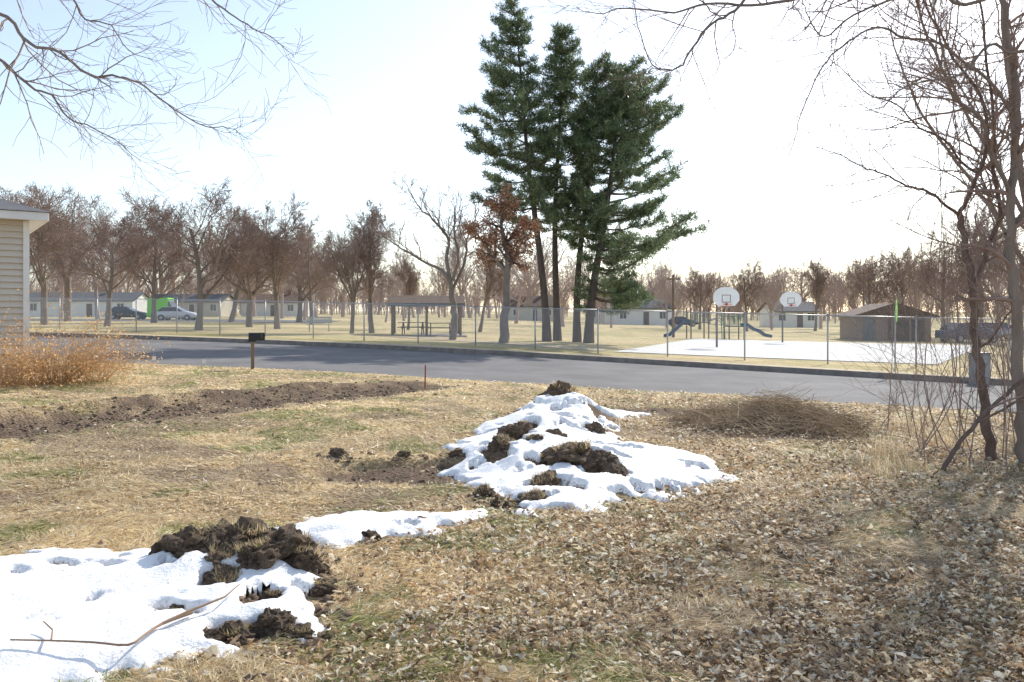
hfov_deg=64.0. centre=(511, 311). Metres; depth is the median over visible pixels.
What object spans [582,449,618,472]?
sod clump
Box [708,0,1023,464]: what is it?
young tree
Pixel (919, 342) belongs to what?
sapling
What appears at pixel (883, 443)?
dry weeds
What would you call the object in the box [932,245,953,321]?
bare tree
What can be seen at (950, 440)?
dry weeds
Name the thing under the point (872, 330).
door
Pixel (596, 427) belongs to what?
sod clump
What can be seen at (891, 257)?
bare tree
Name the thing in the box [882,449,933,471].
dry weeds
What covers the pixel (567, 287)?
bare tree
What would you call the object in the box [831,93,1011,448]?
vine
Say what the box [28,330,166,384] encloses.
dry shrub
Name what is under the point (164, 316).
parked car
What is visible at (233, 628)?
sod clump
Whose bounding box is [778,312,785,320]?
window
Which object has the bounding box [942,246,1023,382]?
sapling
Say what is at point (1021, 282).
sapling
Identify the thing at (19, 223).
house
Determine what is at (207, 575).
soil crumbs
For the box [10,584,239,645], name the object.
fallen stick
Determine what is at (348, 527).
snow patch
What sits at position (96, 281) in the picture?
bare tree
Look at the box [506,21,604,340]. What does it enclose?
pine tree
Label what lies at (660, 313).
window
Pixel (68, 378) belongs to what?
dry shrub
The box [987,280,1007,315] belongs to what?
bare tree
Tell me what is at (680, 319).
parked car
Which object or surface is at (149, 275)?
bare tree
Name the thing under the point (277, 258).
bare tree
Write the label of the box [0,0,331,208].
overhanging tree
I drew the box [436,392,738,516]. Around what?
snow patch
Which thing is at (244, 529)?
sod clump
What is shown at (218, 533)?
sod clump
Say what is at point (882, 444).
dry weeds
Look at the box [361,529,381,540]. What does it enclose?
sod clump
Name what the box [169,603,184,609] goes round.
sod clump
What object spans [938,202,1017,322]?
bare tree
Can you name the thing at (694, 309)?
bare tree
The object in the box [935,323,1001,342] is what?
parked car
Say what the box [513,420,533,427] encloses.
sod clump
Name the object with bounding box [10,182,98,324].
bare tree
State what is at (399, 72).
sky
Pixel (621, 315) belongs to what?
window
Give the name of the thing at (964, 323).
sapling
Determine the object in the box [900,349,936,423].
sapling
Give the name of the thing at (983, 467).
dry weeds
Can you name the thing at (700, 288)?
bare tree
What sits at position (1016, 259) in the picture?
bare tree
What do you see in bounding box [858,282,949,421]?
sapling
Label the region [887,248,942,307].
bare tree
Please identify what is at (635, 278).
bare tree
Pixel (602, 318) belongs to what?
house
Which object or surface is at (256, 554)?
sod clump
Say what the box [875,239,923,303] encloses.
bare tree
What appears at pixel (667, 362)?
kerb
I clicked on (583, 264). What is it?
bare tree
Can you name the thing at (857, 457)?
dry weeds
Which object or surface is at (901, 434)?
dry weeds
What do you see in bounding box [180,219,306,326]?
bare tree
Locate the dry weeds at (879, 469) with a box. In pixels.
[855,449,913,478]
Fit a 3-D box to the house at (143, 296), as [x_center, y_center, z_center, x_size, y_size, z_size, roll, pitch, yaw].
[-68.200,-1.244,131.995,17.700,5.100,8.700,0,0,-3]
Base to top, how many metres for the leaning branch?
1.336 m
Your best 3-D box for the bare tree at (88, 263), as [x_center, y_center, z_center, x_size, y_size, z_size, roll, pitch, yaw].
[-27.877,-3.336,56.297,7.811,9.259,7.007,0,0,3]
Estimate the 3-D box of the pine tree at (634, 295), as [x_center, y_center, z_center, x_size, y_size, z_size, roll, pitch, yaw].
[6.652,-6.240,45.385,8.645,16.265,10.700,0,0,21]
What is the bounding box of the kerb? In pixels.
[29,332,1012,385]
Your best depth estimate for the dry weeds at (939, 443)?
10.94 m
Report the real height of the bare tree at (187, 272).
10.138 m
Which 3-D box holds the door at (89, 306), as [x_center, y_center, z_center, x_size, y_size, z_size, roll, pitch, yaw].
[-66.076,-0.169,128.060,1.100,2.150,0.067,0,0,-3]
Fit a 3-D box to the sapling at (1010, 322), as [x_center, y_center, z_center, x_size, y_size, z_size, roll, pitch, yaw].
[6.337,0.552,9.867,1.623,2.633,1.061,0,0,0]
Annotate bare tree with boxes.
[0,185,84,276]
[2,181,120,321]
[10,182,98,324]
[29,262,54,289]
[33,251,84,317]
[38,194,176,326]
[45,201,139,318]
[45,250,88,297]
[46,259,84,291]
[52,210,157,291]
[87,228,133,291]
[92,195,206,322]
[103,205,205,293]
[107,259,142,291]
[110,220,172,291]
[115,176,277,329]
[130,253,182,293]
[149,237,181,293]
[176,259,196,307]
[177,272,220,293]
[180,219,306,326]
[181,238,269,296]
[192,269,225,293]
[193,243,235,293]
[210,262,292,316]
[215,188,309,328]
[223,203,276,321]
[253,213,350,321]
[266,236,299,318]
[279,223,339,323]
[285,247,320,319]
[289,227,348,316]
[292,249,317,316]
[311,270,350,314]
[313,211,396,333]
[319,232,363,316]
[339,197,403,332]
[349,227,392,297]
[360,284,381,302]
[368,171,496,339]
[376,268,386,314]
[383,269,402,321]
[384,254,417,320]
[387,246,411,317]
[388,257,427,329]
[422,243,484,317]
[422,254,454,316]
[424,254,453,316]
[437,223,475,317]
[465,256,502,317]
[473,249,513,331]
[477,260,499,318]
[482,266,511,306]
[491,262,551,323]
[498,226,576,295]
[504,245,560,295]
[532,262,574,326]
[549,254,596,301]
[566,241,608,299]
[586,275,609,323]
[597,277,612,327]
[617,270,646,293]
[635,257,672,296]
[647,255,682,326]
[654,280,688,308]
[667,267,730,320]
[675,262,729,328]
[688,272,709,307]
[691,261,728,323]
[696,273,735,325]
[710,253,768,330]
[722,270,743,310]
[728,288,743,312]
[751,262,790,327]
[751,267,788,302]
[760,263,802,296]
[761,280,783,329]
[785,257,829,301]
[791,261,844,328]
[796,256,834,330]
[810,271,846,320]
[822,276,836,320]
[831,248,904,310]
[834,276,845,322]
[838,253,876,304]
[842,253,914,303]
[874,242,928,304]
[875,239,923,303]
[883,272,946,308]
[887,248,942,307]
[894,223,990,326]
[910,254,969,323]
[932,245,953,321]
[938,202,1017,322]
[959,220,1023,312]
[983,256,1008,315]
[984,233,1017,311]
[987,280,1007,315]
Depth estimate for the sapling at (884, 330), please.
11.91 m
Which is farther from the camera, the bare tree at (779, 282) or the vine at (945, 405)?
the bare tree at (779, 282)
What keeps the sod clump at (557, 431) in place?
on the ground at (376, 467)
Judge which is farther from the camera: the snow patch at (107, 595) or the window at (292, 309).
the window at (292, 309)
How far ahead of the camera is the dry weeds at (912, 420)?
12.85 m
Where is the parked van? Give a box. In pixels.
[147,298,181,319]
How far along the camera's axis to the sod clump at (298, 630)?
4.01 m
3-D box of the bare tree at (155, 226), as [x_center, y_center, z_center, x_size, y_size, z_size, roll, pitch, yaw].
[-18.847,-3.479,49.776,8.152,9.857,8.487,0,0,8]
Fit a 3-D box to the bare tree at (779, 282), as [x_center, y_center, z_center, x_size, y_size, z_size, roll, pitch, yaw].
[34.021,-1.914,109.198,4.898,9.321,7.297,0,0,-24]
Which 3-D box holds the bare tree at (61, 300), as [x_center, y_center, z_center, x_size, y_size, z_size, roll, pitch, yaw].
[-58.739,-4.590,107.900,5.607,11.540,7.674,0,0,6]
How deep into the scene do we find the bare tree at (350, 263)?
49.46 m
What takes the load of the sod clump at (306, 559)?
on the ground at (376, 467)
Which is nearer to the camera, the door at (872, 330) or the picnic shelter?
the picnic shelter
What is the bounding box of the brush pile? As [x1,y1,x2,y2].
[654,381,892,437]
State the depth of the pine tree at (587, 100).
45.49 m
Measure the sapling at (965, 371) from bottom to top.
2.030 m
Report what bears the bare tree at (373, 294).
on the ground at (376, 467)
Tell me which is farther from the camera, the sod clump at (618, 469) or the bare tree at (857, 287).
the bare tree at (857, 287)
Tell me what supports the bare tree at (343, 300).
on the ground at (376, 467)
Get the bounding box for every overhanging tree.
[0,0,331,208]
[497,0,1023,185]
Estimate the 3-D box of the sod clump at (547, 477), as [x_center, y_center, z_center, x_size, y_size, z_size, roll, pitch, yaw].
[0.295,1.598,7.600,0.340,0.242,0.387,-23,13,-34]
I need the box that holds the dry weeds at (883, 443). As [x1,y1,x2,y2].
[859,430,921,456]
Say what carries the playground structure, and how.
on the ground at (376, 467)
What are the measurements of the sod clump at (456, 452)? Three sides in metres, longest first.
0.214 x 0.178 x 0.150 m
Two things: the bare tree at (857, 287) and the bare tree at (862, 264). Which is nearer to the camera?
the bare tree at (857, 287)
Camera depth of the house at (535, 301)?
150.09 m
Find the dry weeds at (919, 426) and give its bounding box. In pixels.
[906,415,949,433]
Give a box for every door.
[86,303,92,316]
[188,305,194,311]
[270,305,273,315]
[532,309,537,320]
[643,312,649,324]
[796,312,803,326]
[863,318,875,340]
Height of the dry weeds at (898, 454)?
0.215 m
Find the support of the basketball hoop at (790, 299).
on the basketball court
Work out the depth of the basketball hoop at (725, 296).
43.20 m
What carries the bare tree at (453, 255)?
on the ground at (376, 467)
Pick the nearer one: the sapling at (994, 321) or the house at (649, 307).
the sapling at (994, 321)
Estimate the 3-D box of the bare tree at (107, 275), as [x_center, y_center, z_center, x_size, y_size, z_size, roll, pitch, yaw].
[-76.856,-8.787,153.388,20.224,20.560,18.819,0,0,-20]
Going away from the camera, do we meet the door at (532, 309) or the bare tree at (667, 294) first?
the bare tree at (667, 294)
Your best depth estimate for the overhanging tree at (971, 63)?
7.25 m
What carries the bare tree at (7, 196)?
on the ground at (376, 467)
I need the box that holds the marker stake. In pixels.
[424,365,425,388]
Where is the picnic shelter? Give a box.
[387,295,465,336]
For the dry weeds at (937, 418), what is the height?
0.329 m
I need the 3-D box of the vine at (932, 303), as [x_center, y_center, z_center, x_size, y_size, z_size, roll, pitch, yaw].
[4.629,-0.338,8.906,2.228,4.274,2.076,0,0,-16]
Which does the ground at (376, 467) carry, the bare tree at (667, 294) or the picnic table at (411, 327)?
the bare tree at (667, 294)
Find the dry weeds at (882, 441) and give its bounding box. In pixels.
[870,434,900,447]
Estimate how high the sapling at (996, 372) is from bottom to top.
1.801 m
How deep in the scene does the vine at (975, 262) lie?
10.27 m
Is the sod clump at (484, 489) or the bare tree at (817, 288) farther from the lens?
the bare tree at (817, 288)
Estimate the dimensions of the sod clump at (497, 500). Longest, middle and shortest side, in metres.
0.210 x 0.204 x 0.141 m
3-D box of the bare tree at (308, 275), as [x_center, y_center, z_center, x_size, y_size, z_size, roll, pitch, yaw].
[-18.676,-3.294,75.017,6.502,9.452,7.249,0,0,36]
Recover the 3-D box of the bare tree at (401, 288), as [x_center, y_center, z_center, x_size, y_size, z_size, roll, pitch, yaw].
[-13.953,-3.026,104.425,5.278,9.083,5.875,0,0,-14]
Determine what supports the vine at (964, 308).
on the ground at (376, 467)
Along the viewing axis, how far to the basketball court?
41.98 m
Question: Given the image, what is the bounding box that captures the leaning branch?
[941,351,1023,468]
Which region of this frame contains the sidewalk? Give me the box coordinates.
[29,331,1009,378]
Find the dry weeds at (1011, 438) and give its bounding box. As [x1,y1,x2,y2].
[1002,425,1015,445]
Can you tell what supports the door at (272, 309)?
in the house at (261, 297)
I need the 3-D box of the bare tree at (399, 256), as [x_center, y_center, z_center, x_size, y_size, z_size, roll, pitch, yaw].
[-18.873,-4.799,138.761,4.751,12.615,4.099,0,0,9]
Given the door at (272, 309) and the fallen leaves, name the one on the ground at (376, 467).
the fallen leaves
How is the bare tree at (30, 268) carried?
on the ground at (376, 467)
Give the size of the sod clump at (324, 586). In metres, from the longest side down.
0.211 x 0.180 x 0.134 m
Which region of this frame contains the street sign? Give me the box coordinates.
[894,299,897,371]
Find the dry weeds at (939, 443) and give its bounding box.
[917,423,970,447]
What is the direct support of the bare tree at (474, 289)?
on the ground at (376, 467)
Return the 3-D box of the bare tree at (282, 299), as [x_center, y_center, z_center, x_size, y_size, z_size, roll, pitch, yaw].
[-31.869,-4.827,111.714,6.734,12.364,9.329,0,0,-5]
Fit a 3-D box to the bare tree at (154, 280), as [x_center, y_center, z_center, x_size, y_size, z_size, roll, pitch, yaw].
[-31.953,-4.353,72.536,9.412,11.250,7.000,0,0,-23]
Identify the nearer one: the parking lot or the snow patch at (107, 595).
the snow patch at (107, 595)
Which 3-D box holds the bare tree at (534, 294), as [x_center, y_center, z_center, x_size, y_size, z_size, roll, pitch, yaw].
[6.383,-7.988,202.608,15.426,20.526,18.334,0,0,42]
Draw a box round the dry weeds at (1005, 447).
[997,440,1012,450]
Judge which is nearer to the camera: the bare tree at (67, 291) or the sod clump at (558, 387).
the sod clump at (558, 387)
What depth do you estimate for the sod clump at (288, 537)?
4.87 m
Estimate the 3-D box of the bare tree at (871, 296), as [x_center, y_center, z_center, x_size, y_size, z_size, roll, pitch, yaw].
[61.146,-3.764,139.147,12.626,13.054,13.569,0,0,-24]
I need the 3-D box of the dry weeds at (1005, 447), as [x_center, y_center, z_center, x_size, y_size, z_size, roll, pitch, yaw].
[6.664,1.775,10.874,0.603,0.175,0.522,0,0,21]
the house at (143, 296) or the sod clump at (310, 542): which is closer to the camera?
the sod clump at (310, 542)
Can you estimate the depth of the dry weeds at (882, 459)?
9.38 m
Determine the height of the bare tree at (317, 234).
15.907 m
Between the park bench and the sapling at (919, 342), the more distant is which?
the park bench
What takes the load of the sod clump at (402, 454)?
on the ground at (376, 467)
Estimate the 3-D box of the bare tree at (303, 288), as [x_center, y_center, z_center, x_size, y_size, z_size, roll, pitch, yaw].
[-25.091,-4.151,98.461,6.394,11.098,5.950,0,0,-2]
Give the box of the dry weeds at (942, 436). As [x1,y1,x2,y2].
[902,421,956,444]
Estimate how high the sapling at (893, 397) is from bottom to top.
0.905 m
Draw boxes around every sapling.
[835,244,984,446]
[836,230,947,435]
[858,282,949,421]
[863,235,949,427]
[863,306,932,448]
[877,266,968,422]
[877,360,904,418]
[879,371,909,428]
[883,251,997,442]
[885,316,971,440]
[891,322,984,464]
[899,363,949,460]
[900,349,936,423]
[915,155,1023,445]
[918,201,1023,437]
[922,216,1023,481]
[926,226,1023,432]
[926,301,1023,446]
[932,198,1023,389]
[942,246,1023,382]
[951,155,1023,378]
[956,317,1015,419]
[967,284,1023,462]
[968,261,1023,388]
[979,255,1023,432]
[980,230,1023,356]
[981,290,1023,395]
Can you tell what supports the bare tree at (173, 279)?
on the ground at (376, 467)
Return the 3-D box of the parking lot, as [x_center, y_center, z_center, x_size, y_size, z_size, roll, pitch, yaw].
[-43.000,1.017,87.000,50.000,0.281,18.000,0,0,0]
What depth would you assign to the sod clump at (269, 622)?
4.03 m
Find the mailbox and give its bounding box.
[248,333,264,368]
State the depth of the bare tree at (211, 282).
186.44 m
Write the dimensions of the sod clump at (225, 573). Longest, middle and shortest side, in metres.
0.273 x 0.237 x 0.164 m
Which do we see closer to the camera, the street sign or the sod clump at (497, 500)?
the sod clump at (497, 500)
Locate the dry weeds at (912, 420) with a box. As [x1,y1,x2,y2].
[898,414,928,425]
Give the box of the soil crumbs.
[0,380,774,674]
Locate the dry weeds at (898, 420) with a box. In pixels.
[889,414,908,423]
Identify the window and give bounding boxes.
[29,303,36,310]
[210,304,216,310]
[287,304,293,310]
[619,313,626,318]
[659,312,665,318]
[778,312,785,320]
[807,312,814,320]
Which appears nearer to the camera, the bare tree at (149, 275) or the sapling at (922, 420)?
the sapling at (922, 420)
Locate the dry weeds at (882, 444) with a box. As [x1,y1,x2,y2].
[853,427,903,457]
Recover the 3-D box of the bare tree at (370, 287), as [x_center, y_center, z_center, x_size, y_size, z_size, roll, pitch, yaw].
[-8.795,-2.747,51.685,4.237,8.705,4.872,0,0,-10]
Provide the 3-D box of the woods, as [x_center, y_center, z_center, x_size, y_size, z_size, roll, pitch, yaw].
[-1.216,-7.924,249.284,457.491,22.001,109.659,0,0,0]
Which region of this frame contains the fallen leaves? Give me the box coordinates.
[0,371,1023,681]
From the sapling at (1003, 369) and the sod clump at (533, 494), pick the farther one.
the sapling at (1003, 369)
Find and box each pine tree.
[455,0,571,341]
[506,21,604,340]
[539,49,653,341]
[554,53,714,342]
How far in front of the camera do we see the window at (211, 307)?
141.96 m
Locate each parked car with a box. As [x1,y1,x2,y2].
[105,307,146,318]
[157,307,196,319]
[668,316,698,326]
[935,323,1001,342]
[978,322,1011,339]
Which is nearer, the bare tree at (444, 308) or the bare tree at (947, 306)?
the bare tree at (947, 306)
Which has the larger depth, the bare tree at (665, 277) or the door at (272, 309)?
the door at (272, 309)
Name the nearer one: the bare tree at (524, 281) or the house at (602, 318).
the bare tree at (524, 281)
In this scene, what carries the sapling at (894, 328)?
on the ground at (376, 467)
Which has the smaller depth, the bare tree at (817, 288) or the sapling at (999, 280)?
the sapling at (999, 280)
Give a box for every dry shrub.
[0,287,169,388]
[0,336,72,386]
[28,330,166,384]
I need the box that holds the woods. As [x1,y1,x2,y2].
[29,251,1023,320]
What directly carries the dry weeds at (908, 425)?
on the ground at (376, 467)
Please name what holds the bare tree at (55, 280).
on the ground at (376, 467)
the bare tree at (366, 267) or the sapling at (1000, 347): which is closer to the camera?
the sapling at (1000, 347)
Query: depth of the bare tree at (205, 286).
176.18 m
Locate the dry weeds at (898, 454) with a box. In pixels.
[880,446,910,459]
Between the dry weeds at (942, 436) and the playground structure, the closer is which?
the dry weeds at (942, 436)
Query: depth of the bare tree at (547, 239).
153.87 m
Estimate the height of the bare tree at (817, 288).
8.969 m
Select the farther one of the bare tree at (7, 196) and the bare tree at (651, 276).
the bare tree at (651, 276)
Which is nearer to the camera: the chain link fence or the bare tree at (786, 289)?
the chain link fence
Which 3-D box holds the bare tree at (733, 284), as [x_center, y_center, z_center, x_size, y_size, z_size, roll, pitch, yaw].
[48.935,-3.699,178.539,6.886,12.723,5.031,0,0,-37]
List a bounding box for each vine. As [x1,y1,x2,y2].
[795,76,1023,469]
[813,61,1022,453]
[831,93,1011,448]
[832,100,1023,462]
[847,85,1017,438]
[880,60,1008,457]
[905,126,1023,462]
[910,110,1023,451]
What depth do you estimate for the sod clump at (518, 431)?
9.26 m
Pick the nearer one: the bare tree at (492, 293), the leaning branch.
the leaning branch
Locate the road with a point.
(580, 373)
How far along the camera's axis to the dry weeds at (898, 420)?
13.17 m
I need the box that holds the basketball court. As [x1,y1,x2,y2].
[613,338,971,363]
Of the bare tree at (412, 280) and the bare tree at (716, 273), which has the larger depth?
the bare tree at (716, 273)
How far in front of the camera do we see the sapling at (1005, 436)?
8.58 m
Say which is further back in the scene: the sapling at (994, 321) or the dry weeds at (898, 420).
the dry weeds at (898, 420)
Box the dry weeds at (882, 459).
[866,447,894,466]
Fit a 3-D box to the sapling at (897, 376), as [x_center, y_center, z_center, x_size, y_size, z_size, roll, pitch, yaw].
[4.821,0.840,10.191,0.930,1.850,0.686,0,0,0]
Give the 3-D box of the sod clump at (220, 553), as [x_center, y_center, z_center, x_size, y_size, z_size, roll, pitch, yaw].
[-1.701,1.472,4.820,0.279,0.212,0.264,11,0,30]
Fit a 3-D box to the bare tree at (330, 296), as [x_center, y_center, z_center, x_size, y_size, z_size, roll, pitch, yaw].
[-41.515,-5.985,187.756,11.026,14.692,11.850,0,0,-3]
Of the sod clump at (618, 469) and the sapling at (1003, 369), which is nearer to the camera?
the sod clump at (618, 469)
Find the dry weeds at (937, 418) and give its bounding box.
[912,402,954,424]
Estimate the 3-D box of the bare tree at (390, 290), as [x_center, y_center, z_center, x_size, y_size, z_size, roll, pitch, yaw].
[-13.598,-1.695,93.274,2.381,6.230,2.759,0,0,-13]
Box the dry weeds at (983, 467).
[957,453,1000,475]
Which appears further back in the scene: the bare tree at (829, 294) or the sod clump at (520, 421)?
the bare tree at (829, 294)
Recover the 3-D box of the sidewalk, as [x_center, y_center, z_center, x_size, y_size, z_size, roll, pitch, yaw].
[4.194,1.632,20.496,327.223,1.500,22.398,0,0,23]
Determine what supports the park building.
on the ground at (376, 467)
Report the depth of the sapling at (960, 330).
11.54 m
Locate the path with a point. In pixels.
(494, 342)
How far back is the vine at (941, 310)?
10.25 m
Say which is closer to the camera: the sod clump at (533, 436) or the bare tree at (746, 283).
the sod clump at (533, 436)
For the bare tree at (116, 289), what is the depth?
192.24 m
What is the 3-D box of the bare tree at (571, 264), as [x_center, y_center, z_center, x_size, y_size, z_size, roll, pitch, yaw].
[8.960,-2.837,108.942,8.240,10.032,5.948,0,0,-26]
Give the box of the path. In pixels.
[388,335,605,350]
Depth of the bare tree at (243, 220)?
78.11 m
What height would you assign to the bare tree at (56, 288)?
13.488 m
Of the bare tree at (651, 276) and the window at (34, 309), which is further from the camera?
the bare tree at (651, 276)
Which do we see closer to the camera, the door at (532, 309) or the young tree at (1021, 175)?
the young tree at (1021, 175)
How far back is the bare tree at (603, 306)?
96.78 m
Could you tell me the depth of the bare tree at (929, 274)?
75.25 m
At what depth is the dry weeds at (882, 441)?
10.77 m
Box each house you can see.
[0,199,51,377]
[29,289,150,316]
[150,290,233,315]
[239,290,309,315]
[508,292,552,320]
[586,296,616,322]
[602,293,676,324]
[756,301,822,326]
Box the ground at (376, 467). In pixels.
[0,311,1023,681]
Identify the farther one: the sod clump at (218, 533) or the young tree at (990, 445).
the young tree at (990, 445)
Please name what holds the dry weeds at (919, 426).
on the ground at (376, 467)
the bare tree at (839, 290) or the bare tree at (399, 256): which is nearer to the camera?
the bare tree at (399, 256)
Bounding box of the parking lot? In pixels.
[29,319,335,322]
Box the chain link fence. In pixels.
[29,297,1023,369]
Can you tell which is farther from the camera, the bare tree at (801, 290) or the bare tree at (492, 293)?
the bare tree at (801, 290)
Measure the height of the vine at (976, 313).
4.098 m
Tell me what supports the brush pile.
on the ground at (376, 467)
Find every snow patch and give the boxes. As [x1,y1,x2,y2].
[0,547,362,681]
[267,508,488,550]
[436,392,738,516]
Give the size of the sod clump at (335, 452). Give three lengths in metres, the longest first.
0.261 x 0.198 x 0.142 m
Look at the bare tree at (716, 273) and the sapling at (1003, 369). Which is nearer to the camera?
the sapling at (1003, 369)
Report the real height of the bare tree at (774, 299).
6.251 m
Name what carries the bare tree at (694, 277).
on the ground at (376, 467)
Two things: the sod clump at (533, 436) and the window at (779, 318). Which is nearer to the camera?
the sod clump at (533, 436)
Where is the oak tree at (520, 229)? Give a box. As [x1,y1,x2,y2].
[460,181,543,342]
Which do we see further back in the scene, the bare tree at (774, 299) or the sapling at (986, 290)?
the bare tree at (774, 299)
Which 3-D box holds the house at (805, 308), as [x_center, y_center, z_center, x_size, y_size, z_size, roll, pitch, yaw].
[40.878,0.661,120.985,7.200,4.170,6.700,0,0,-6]
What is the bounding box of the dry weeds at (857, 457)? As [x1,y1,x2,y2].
[837,443,898,470]
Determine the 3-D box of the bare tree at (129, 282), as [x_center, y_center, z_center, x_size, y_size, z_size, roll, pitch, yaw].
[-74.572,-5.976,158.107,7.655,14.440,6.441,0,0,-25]
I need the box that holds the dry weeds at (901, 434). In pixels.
[885,427,920,441]
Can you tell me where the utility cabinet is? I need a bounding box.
[967,352,990,384]
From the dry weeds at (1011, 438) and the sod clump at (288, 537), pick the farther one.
the dry weeds at (1011, 438)
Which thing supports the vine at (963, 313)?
on the ground at (376, 467)
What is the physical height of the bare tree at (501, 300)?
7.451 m
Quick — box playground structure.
[664,308,771,339]
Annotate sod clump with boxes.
[148,532,168,554]
[162,525,208,558]
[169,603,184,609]
[197,516,235,548]
[204,541,236,565]
[204,627,226,641]
[207,561,242,584]
[220,617,258,641]
[226,516,276,547]
[232,536,282,569]
[247,607,297,638]
[258,524,306,559]
[261,587,282,598]
[282,545,327,575]
[283,622,314,644]
[297,529,318,550]
[309,576,337,596]
[328,447,349,457]
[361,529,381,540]
[397,450,410,458]
[448,447,462,457]
[472,482,495,498]
[487,432,515,451]
[490,497,510,508]
[492,422,534,439]
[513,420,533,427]
[514,487,548,504]
[524,432,543,440]
[529,469,561,485]
[539,444,559,464]
[541,379,577,395]
[541,437,594,465]
[545,428,566,436]
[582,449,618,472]
[583,420,607,433]
[602,462,627,476]
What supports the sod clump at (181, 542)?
on the ground at (376, 467)
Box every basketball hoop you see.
[713,287,738,346]
[780,291,800,341]
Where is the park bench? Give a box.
[306,317,331,331]
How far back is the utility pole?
61.92 m
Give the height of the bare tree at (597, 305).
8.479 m
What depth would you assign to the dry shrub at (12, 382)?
14.92 m
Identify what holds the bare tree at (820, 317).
on the ground at (376, 467)
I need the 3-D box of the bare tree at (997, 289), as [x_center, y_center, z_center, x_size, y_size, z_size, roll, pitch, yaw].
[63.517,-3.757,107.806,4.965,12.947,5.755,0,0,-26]
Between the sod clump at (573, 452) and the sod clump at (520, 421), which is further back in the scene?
the sod clump at (520, 421)
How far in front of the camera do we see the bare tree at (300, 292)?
81.77 m
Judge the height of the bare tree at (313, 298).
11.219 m
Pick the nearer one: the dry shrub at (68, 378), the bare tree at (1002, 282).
the dry shrub at (68, 378)
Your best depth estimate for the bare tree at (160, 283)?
154.30 m
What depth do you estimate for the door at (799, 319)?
117.97 m
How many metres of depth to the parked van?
91.16 m
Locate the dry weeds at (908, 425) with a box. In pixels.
[895,421,927,431]
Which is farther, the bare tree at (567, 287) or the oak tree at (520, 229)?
the bare tree at (567, 287)
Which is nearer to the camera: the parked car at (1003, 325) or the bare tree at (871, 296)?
the parked car at (1003, 325)
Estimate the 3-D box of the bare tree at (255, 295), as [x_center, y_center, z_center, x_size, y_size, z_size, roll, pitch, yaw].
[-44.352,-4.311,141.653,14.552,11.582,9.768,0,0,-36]
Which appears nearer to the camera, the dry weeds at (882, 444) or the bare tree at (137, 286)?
the dry weeds at (882, 444)
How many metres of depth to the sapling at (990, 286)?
12.86 m
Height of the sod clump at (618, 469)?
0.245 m
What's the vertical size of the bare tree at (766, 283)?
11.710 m
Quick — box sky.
[0,0,1023,311]
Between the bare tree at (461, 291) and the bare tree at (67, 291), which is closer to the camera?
the bare tree at (67, 291)
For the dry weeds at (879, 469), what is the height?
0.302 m
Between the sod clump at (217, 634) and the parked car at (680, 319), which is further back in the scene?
the parked car at (680, 319)
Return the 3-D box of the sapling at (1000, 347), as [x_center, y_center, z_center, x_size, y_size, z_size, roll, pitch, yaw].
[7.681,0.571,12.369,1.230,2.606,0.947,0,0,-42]
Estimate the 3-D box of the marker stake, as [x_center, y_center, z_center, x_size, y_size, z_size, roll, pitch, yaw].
[-1.865,1.434,17.600,0.038,0.550,0.032,0,0,0]
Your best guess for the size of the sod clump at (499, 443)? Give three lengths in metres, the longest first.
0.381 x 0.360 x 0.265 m
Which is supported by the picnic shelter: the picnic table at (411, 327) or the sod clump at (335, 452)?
the picnic table at (411, 327)
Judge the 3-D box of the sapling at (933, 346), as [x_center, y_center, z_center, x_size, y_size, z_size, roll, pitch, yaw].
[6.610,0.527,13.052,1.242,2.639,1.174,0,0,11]
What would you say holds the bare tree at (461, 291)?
on the ground at (376, 467)
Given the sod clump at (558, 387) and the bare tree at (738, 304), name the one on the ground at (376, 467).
the bare tree at (738, 304)
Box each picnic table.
[397,322,424,334]
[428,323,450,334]
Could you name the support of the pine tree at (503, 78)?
on the ground at (376, 467)
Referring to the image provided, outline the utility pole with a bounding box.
[667,274,679,336]
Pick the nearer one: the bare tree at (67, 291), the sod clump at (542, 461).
the sod clump at (542, 461)
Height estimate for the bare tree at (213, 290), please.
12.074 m
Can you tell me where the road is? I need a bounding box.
[26,336,1016,413]
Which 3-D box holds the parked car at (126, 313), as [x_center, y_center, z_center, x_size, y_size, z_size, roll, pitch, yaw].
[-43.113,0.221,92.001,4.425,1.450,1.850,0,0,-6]
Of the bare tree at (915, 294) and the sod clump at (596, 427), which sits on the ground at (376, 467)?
the bare tree at (915, 294)
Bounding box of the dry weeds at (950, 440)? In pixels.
[918,418,967,443]
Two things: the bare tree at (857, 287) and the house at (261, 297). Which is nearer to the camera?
the bare tree at (857, 287)
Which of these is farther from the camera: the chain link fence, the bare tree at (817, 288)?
the bare tree at (817, 288)
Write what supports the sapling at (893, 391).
on the ground at (376, 467)
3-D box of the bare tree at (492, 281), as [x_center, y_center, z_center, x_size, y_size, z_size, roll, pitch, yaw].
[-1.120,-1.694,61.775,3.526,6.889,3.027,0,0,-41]
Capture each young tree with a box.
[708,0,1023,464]
[747,0,1023,460]
[833,0,1023,320]
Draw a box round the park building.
[834,303,939,340]

